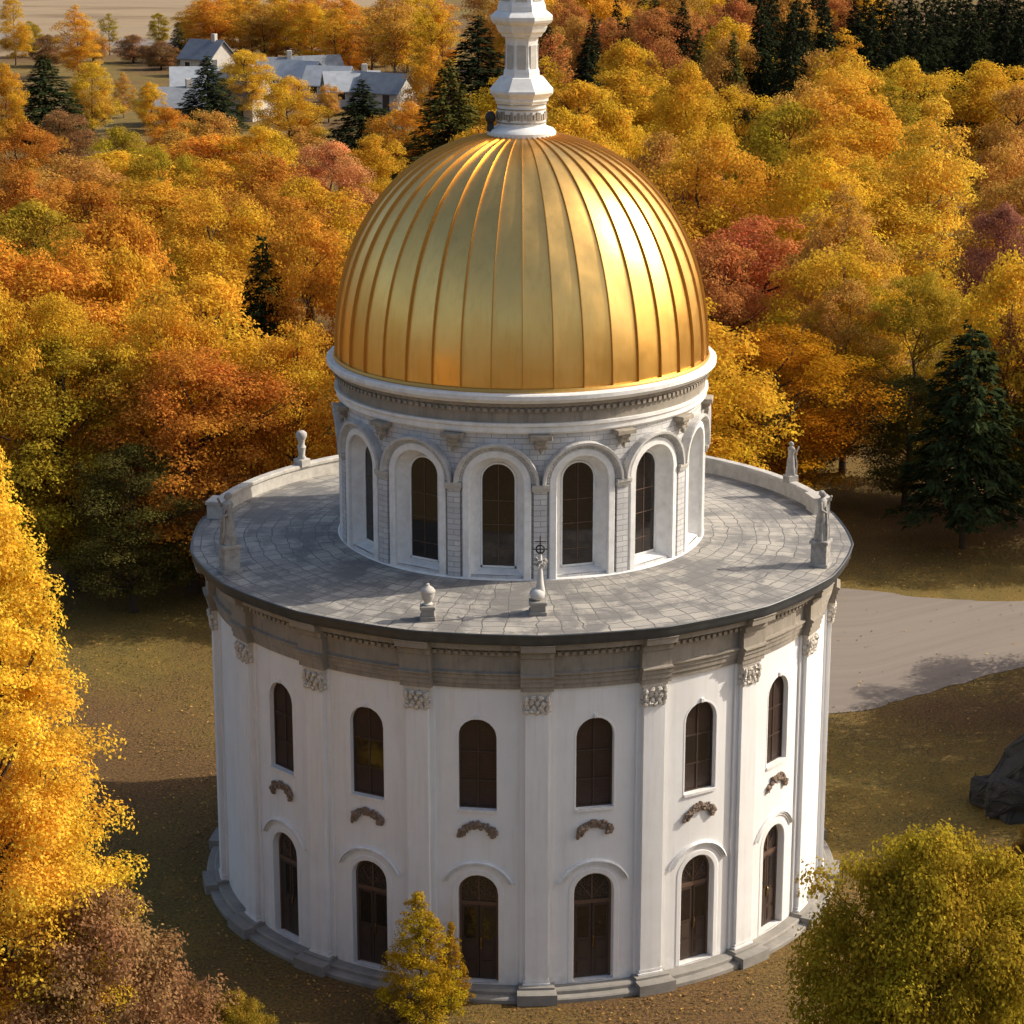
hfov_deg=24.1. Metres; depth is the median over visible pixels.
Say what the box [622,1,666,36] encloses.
broadleaf tree
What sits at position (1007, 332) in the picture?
broadleaf tree
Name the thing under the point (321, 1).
birch tree
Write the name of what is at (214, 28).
birch tree
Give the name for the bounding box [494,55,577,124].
broadleaf tree
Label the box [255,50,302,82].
cottage
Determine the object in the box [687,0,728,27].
broadleaf tree
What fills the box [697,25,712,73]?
conifer tree
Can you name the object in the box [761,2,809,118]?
conifer tree
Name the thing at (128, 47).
broadleaf tree
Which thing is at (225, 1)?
birch tree
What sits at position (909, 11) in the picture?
conifer tree
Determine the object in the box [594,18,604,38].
conifer tree
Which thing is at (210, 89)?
conifer tree
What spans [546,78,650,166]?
broadleaf tree
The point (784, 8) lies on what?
broadleaf tree
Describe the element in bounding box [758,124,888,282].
broadleaf tree
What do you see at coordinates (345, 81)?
cottage
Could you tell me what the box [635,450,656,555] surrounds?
window
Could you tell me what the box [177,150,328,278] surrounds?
broadleaf tree
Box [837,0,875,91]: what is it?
conifer tree
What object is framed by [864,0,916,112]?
conifer tree
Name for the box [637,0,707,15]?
broadleaf tree
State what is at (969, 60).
conifer tree
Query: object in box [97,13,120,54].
broadleaf tree
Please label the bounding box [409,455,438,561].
window
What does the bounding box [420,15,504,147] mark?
conifer tree
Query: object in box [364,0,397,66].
birch tree
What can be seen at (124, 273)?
broadleaf tree
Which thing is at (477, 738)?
window
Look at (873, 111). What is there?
broadleaf tree
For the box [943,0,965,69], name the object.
conifer tree
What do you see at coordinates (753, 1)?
conifer tree
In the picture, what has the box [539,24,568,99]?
conifer tree
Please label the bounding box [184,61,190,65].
window
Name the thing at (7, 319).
broadleaf tree
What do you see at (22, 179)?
broadleaf tree
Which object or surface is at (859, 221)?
broadleaf tree
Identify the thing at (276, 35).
birch tree
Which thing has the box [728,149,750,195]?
conifer tree
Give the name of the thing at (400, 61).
birch tree
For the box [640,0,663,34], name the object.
conifer tree
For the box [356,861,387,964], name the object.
doorway
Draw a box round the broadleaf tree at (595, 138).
[577,131,627,157]
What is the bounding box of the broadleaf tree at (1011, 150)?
[953,123,1023,280]
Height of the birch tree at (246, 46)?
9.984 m
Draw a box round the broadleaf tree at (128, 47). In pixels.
[110,34,147,62]
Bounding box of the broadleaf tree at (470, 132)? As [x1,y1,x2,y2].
[448,109,496,142]
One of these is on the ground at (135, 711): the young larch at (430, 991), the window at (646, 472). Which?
the young larch at (430, 991)
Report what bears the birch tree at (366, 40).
on the ground at (135, 711)
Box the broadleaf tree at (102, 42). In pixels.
[78,30,111,61]
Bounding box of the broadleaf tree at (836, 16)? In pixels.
[823,1,848,26]
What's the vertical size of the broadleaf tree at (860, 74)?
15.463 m
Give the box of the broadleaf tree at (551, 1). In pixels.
[490,0,561,60]
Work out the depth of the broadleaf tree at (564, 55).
257.47 m
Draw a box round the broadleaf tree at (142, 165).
[125,143,211,257]
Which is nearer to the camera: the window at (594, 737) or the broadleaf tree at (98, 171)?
the window at (594, 737)
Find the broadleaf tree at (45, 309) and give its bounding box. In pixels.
[0,291,166,580]
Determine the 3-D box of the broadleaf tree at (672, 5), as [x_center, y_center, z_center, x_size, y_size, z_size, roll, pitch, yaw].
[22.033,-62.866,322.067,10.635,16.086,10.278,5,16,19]
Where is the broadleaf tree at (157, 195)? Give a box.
[62,177,239,294]
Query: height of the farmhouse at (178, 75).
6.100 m
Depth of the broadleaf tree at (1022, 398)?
121.66 m
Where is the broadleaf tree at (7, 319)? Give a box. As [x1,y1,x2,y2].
[0,281,77,587]
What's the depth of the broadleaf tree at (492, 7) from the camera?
309.65 m
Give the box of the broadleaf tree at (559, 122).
[546,107,632,156]
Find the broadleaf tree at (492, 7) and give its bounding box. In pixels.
[460,1,505,91]
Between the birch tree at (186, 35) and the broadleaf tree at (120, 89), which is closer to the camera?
the broadleaf tree at (120, 89)
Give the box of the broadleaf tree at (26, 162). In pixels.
[0,118,72,231]
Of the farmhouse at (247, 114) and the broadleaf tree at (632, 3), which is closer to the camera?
the farmhouse at (247, 114)
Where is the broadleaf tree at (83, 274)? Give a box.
[1,233,149,467]
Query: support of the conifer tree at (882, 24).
on the ground at (135, 711)
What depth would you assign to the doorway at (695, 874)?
73.23 m
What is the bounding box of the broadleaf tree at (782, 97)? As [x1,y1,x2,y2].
[747,75,847,201]
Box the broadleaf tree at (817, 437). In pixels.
[708,322,914,490]
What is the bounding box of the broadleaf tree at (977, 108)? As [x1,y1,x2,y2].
[908,59,1023,214]
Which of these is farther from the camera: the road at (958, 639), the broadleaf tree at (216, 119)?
the broadleaf tree at (216, 119)
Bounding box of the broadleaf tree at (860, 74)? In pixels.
[803,55,913,166]
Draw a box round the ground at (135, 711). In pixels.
[0,0,1023,1023]
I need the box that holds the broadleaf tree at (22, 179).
[0,166,83,304]
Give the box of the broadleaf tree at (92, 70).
[64,61,128,136]
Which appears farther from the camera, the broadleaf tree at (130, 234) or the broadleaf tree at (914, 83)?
the broadleaf tree at (914, 83)
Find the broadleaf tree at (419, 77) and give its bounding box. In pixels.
[399,44,463,133]
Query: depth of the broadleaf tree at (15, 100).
271.37 m
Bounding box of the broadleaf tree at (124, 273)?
[55,245,192,459]
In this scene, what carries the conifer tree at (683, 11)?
on the ground at (135, 711)
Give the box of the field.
[0,0,386,55]
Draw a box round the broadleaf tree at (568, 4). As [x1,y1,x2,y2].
[554,0,595,17]
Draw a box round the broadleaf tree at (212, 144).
[144,132,288,199]
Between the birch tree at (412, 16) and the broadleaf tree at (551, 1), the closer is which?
the broadleaf tree at (551, 1)
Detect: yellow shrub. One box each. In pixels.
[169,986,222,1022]
[202,989,278,1023]
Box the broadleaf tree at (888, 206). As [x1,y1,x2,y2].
[786,154,962,335]
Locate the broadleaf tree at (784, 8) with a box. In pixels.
[763,0,832,51]
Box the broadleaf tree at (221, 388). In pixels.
[54,342,313,593]
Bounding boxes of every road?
[0,34,326,50]
[828,588,1023,712]
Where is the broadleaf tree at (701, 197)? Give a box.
[655,168,772,287]
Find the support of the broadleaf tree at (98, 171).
on the ground at (135, 711)
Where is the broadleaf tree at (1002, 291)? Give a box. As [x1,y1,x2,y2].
[912,245,1023,489]
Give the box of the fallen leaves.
[4,514,1023,1023]
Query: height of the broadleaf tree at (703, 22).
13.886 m
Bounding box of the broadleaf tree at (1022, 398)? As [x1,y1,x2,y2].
[1009,332,1023,462]
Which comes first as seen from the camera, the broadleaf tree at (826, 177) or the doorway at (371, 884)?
the doorway at (371, 884)
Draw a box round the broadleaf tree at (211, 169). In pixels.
[154,155,247,261]
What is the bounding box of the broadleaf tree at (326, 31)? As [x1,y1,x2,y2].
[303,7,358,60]
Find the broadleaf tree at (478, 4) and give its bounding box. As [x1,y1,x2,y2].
[459,0,499,51]
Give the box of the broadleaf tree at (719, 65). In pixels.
[679,33,760,146]
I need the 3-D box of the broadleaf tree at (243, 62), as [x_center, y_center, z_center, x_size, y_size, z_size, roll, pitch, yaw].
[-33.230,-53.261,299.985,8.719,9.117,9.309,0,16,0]
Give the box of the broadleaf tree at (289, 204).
[185,181,331,332]
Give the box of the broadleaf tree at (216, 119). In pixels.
[153,108,241,183]
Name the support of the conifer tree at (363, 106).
on the ground at (135, 711)
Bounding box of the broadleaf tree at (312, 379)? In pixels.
[209,316,337,476]
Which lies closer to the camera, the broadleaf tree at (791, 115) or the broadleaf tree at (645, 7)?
the broadleaf tree at (791, 115)
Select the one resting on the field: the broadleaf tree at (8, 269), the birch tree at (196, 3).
the birch tree at (196, 3)
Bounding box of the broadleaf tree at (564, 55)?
[539,30,574,110]
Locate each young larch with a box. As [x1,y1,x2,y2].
[374,891,470,1023]
[435,921,476,1009]
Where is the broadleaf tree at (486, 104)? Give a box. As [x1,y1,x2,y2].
[460,76,551,130]
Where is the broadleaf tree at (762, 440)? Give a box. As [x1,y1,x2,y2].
[708,354,789,466]
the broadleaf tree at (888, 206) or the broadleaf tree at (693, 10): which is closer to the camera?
the broadleaf tree at (888, 206)
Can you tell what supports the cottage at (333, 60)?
on the ground at (135, 711)
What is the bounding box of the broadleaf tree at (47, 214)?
[0,196,109,381]
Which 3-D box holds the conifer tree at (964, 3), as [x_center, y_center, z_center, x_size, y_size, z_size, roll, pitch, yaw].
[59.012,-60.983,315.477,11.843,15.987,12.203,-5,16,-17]
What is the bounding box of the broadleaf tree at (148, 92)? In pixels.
[129,81,169,129]
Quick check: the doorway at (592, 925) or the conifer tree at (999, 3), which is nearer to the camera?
the doorway at (592, 925)
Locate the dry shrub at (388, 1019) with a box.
[366,1002,426,1023]
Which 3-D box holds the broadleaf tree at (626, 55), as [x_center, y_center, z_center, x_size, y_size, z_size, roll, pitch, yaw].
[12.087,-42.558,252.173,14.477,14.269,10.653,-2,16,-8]
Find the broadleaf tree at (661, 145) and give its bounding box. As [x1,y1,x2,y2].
[620,129,725,249]
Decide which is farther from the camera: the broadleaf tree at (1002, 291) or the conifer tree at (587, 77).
the conifer tree at (587, 77)
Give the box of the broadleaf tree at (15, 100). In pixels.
[0,62,30,137]
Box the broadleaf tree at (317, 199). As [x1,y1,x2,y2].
[244,174,369,321]
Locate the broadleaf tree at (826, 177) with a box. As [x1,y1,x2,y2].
[742,150,888,305]
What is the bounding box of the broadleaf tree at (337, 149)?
[287,139,378,256]
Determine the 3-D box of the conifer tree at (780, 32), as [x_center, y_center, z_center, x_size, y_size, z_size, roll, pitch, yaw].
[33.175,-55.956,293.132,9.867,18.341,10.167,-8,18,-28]
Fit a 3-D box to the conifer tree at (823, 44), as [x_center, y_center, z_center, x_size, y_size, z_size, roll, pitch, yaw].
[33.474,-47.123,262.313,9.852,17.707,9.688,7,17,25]
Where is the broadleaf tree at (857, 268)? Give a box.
[744,236,929,459]
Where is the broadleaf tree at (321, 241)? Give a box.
[240,209,352,426]
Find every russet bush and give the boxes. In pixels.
[0,877,240,1023]
[1004,823,1023,892]
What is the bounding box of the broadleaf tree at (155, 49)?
[139,40,180,69]
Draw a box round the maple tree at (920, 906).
[782,818,1023,1023]
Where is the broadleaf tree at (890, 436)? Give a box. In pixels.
[832,372,963,505]
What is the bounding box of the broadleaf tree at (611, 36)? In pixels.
[564,16,669,115]
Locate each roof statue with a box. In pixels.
[216,492,242,574]
[783,441,798,483]
[808,490,832,568]
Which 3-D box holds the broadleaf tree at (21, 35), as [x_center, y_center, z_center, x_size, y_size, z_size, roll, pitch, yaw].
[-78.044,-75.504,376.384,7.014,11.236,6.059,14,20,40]
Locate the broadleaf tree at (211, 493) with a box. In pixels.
[176,471,253,575]
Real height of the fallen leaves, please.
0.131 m
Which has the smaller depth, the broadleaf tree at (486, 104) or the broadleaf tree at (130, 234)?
the broadleaf tree at (130, 234)
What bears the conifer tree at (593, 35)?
on the ground at (135, 711)
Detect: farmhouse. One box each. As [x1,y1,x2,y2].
[150,79,206,124]
[169,59,228,86]
[176,34,234,65]
[205,65,276,121]
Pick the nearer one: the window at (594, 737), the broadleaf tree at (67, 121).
the window at (594, 737)
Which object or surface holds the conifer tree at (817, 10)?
on the ground at (135, 711)
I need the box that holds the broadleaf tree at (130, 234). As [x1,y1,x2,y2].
[43,204,179,367]
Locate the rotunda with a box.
[190,0,853,1006]
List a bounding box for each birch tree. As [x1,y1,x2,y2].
[168,0,231,39]
[176,0,235,45]
[182,0,236,41]
[213,0,244,44]
[218,0,257,52]
[218,0,278,63]
[237,0,262,31]
[239,2,286,53]
[245,0,297,56]
[252,0,296,56]
[264,0,309,55]
[268,2,322,52]
[273,0,316,55]
[296,2,324,53]
[309,0,336,25]
[316,0,347,42]
[319,0,370,70]
[320,0,373,65]
[335,7,381,69]
[343,6,400,69]
[359,0,422,72]
[362,5,392,62]
[362,6,419,72]
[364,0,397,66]
[378,0,429,73]
[382,0,450,71]
[394,0,420,71]
[404,0,463,85]
[412,0,463,48]
[420,6,469,71]
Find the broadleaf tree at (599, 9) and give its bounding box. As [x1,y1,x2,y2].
[564,0,631,38]
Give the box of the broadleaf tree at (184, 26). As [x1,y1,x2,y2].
[172,17,199,34]
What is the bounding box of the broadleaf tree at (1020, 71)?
[953,64,1023,185]
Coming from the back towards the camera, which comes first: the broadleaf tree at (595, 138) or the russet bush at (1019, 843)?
the broadleaf tree at (595, 138)
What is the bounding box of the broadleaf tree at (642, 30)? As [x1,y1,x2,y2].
[611,8,660,51]
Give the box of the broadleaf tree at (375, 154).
[333,132,410,214]
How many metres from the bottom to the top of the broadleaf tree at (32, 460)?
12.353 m
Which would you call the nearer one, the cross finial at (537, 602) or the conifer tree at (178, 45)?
the cross finial at (537, 602)
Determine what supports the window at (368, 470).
in the rotunda
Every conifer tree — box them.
[0,54,101,148]
[164,55,250,134]
[166,22,187,60]
[210,235,330,437]
[310,79,402,175]
[388,59,484,179]
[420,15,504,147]
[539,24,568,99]
[556,38,606,114]
[559,5,573,76]
[572,13,616,95]
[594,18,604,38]
[608,0,622,44]
[612,17,649,119]
[630,0,649,18]
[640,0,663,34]
[650,0,696,128]
[658,11,676,64]
[680,27,712,116]
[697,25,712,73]
[715,31,754,153]
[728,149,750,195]
[737,0,765,18]
[740,0,780,158]
[748,0,782,116]
[748,0,786,83]
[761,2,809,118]
[772,0,789,50]
[776,0,811,95]
[784,1,815,82]
[805,0,838,102]
[805,0,841,101]
[836,0,862,47]
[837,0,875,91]
[849,0,883,69]
[856,2,889,95]
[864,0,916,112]
[870,0,913,91]
[871,0,894,67]
[882,319,1023,548]
[894,0,922,56]
[897,0,947,129]
[898,3,939,168]
[918,0,956,123]
[934,0,960,79]
[940,0,989,163]
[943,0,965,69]
[946,0,999,153]
[948,0,976,69]
[959,0,1004,69]
[971,0,1020,140]
[980,0,1003,51]
[989,0,1022,63]
[996,2,1023,90]
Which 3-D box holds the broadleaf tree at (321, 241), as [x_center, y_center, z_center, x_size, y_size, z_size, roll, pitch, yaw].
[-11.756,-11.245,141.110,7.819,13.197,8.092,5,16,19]
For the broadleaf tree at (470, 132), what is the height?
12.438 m
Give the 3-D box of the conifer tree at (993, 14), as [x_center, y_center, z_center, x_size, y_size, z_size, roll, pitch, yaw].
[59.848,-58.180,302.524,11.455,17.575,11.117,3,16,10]
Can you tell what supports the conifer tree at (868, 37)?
on the ground at (135, 711)
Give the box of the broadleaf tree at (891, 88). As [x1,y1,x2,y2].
[851,79,961,249]
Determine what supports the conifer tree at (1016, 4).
on the ground at (135, 711)
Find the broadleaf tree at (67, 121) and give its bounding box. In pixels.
[23,109,99,180]
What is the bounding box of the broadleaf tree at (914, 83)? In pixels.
[867,55,965,206]
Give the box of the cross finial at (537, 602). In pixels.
[529,536,547,615]
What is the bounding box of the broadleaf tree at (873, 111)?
[743,70,921,245]
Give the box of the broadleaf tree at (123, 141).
[86,125,162,180]
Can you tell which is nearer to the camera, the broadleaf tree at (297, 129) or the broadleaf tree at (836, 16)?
the broadleaf tree at (297, 129)
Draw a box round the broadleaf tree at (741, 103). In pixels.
[682,85,777,184]
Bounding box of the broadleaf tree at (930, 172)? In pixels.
[868,95,987,346]
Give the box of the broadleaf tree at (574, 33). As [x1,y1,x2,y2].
[545,15,617,82]
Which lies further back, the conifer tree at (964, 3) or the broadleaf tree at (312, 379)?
the conifer tree at (964, 3)
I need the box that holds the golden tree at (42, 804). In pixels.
[0,446,149,1023]
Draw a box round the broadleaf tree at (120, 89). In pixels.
[111,72,137,117]
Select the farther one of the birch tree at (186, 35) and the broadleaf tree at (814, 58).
the birch tree at (186, 35)
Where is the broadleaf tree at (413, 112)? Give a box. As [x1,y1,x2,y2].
[361,99,439,183]
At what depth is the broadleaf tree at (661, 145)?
166.57 m
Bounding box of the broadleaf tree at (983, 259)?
[951,201,1023,402]
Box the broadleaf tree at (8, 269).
[0,235,88,458]
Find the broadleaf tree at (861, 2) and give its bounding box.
[830,0,894,48]
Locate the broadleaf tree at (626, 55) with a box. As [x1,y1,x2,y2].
[593,38,677,131]
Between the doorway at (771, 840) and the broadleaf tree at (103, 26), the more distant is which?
the broadleaf tree at (103, 26)
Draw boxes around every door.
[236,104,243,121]
[382,95,388,110]
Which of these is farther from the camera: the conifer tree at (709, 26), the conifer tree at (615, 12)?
the conifer tree at (615, 12)
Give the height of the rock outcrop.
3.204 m
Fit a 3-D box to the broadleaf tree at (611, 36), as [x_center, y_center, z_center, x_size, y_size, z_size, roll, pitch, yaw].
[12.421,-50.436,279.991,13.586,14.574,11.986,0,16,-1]
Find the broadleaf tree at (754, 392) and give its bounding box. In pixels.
[705,297,803,470]
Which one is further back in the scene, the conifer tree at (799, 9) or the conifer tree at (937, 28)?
the conifer tree at (937, 28)
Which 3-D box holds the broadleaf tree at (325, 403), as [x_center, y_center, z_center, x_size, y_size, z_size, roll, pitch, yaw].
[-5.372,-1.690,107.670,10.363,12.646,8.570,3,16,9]
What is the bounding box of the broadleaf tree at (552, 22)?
[500,16,575,73]
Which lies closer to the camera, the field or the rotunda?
the rotunda
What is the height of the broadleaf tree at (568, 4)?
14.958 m
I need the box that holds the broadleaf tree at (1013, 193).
[938,175,1023,384]
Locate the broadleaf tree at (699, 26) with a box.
[665,9,709,63]
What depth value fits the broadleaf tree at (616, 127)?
194.59 m
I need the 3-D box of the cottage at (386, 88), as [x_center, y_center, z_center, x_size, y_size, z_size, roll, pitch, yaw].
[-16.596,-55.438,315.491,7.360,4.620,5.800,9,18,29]
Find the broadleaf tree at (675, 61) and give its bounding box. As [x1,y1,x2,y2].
[644,36,691,130]
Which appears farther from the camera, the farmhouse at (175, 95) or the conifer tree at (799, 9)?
the farmhouse at (175, 95)
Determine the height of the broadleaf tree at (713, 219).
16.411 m
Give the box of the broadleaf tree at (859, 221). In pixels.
[772,181,919,403]
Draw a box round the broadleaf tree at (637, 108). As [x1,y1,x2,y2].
[555,63,678,174]
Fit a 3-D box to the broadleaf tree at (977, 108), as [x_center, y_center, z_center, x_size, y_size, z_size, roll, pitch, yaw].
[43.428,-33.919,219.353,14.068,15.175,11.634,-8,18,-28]
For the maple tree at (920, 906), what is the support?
on the ground at (135, 711)
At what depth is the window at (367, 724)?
71.38 m
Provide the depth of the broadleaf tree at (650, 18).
277.46 m
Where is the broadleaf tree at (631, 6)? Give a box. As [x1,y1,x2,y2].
[590,0,651,23]
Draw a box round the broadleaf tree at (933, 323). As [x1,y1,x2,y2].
[838,268,982,461]
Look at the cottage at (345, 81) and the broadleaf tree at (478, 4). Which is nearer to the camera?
the cottage at (345, 81)
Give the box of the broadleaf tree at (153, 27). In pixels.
[146,12,170,42]
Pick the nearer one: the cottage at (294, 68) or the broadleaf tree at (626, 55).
the broadleaf tree at (626, 55)
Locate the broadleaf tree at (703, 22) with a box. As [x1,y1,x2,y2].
[666,14,714,60]
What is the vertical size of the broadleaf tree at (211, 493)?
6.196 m
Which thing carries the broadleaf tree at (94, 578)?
on the ground at (135, 711)
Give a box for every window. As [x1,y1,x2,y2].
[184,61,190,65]
[274,683,293,771]
[309,87,317,93]
[337,93,345,100]
[353,707,383,796]
[364,445,373,543]
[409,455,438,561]
[459,720,496,808]
[480,462,516,567]
[560,460,594,566]
[576,718,612,806]
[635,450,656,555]
[684,702,712,791]
[767,676,783,763]
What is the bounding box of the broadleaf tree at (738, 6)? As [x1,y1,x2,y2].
[712,0,762,46]
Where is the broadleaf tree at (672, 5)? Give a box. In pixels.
[653,0,713,34]
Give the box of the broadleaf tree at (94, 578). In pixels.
[47,440,204,612]
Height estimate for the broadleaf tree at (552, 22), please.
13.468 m
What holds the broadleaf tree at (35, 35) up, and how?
on the ground at (135, 711)
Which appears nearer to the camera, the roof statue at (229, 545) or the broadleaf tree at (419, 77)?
the roof statue at (229, 545)
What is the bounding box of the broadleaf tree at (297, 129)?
[274,125,332,188]
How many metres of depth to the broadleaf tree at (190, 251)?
149.72 m
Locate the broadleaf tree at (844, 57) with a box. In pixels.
[793,27,895,129]
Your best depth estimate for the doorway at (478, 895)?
71.82 m
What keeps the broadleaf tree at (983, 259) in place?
on the ground at (135, 711)
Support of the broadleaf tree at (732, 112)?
on the ground at (135, 711)
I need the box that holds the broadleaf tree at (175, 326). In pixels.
[67,291,252,578]
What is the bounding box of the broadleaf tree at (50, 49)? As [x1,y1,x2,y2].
[26,34,69,66]
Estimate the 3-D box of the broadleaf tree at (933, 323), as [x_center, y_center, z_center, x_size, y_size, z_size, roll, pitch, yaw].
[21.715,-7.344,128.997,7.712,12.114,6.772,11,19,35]
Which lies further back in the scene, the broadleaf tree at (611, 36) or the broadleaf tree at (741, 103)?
the broadleaf tree at (611, 36)
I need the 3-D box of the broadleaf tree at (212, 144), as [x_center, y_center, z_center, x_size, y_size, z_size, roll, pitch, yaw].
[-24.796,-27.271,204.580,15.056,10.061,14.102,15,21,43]
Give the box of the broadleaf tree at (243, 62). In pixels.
[216,49,281,113]
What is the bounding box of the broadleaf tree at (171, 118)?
[142,106,197,180]
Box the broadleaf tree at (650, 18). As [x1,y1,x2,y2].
[614,6,701,103]
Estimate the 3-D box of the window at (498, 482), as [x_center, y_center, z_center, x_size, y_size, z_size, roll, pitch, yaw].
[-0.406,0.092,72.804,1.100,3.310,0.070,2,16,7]
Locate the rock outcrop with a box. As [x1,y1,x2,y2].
[969,733,1023,824]
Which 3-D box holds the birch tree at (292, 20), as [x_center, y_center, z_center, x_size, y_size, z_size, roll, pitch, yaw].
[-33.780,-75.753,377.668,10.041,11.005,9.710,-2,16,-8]
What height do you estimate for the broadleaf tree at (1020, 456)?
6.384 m
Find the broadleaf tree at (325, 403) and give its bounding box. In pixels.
[293,380,339,464]
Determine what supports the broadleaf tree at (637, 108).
on the ground at (135, 711)
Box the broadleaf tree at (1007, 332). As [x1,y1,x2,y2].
[958,309,1023,495]
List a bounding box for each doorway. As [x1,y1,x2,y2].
[279,833,298,935]
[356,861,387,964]
[459,875,497,979]
[573,873,610,978]
[680,855,708,959]
[761,825,777,926]
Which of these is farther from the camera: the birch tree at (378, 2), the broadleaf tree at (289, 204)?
the birch tree at (378, 2)
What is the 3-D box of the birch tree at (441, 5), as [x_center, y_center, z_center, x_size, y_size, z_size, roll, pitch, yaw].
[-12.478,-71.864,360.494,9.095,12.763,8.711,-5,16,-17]
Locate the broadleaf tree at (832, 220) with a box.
[784,206,909,396]
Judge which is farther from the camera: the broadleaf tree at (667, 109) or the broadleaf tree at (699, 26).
the broadleaf tree at (699, 26)
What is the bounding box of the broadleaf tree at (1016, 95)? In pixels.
[945,84,1023,231]
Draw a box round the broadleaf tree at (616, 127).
[580,99,673,200]
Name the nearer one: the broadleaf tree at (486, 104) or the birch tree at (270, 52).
the broadleaf tree at (486, 104)
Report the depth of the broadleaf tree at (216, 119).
230.06 m
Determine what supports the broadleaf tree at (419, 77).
on the ground at (135, 711)
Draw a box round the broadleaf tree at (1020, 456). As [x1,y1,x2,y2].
[972,401,1023,520]
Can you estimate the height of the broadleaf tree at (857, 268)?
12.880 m
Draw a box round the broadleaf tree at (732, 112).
[637,89,742,193]
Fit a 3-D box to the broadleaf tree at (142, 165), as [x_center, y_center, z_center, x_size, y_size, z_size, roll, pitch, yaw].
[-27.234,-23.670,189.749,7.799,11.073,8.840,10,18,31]
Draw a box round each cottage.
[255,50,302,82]
[273,59,321,95]
[294,54,344,65]
[302,65,353,101]
[320,64,380,107]
[350,71,416,110]
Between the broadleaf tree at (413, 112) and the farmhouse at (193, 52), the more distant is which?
the farmhouse at (193, 52)
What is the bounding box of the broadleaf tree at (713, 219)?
[640,127,795,340]
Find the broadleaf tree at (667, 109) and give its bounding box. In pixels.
[646,58,741,204]
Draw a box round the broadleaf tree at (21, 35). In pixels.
[0,0,34,64]
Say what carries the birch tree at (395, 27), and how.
on the ground at (135, 711)
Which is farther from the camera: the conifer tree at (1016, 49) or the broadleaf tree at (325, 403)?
the conifer tree at (1016, 49)
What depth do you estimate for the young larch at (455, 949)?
70.66 m
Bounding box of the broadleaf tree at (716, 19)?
[695,1,727,39]
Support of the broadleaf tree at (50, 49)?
on the ground at (135, 711)
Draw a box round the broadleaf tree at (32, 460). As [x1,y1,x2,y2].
[0,333,181,591]
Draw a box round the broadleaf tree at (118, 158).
[65,149,179,220]
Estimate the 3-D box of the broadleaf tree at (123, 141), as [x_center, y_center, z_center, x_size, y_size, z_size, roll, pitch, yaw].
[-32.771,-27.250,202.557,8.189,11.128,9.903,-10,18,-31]
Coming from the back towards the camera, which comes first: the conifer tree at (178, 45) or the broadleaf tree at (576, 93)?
the conifer tree at (178, 45)
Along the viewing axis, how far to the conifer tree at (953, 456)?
115.26 m
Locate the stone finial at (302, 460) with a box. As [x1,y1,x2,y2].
[293,430,309,467]
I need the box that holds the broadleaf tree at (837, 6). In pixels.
[795,0,859,47]
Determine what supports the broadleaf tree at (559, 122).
on the ground at (135, 711)
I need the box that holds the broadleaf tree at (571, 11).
[538,0,589,72]
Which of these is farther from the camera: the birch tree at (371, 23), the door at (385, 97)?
the birch tree at (371, 23)
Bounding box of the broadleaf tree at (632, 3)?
[589,0,659,17]
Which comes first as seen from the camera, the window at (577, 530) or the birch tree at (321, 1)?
the window at (577, 530)
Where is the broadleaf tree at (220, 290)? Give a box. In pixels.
[104,267,308,517]
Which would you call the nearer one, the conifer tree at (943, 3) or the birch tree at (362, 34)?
the conifer tree at (943, 3)
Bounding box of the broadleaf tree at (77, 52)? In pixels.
[49,3,103,76]
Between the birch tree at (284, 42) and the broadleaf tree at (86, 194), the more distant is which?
the birch tree at (284, 42)
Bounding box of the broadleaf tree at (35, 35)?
[14,21,44,56]
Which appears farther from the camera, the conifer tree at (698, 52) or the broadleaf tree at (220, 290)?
the conifer tree at (698, 52)
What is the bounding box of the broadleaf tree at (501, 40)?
[489,0,560,68]
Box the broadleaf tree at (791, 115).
[719,99,859,280]
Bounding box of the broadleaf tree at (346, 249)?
[333,227,357,294]
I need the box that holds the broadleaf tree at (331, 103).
[314,84,343,122]
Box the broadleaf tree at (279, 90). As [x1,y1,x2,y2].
[250,74,333,166]
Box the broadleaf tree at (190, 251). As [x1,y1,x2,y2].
[155,187,292,360]
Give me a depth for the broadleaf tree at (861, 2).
368.45 m
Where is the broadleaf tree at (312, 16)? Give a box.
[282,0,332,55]
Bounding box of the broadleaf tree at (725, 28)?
[697,16,774,95]
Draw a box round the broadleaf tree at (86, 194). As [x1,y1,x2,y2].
[20,178,161,303]
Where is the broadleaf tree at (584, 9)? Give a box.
[582,8,607,28]
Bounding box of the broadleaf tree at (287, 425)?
[205,409,337,483]
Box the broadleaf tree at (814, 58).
[751,48,838,136]
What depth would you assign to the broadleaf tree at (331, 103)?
298.09 m
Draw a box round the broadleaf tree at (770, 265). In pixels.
[691,211,837,387]
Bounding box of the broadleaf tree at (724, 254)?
[695,239,795,425]
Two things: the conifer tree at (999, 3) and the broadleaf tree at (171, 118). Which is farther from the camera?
the conifer tree at (999, 3)
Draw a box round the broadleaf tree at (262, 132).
[204,123,302,202]
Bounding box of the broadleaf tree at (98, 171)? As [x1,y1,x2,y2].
[0,153,147,247]
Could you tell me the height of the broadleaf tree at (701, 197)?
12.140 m
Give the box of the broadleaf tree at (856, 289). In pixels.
[762,277,915,473]

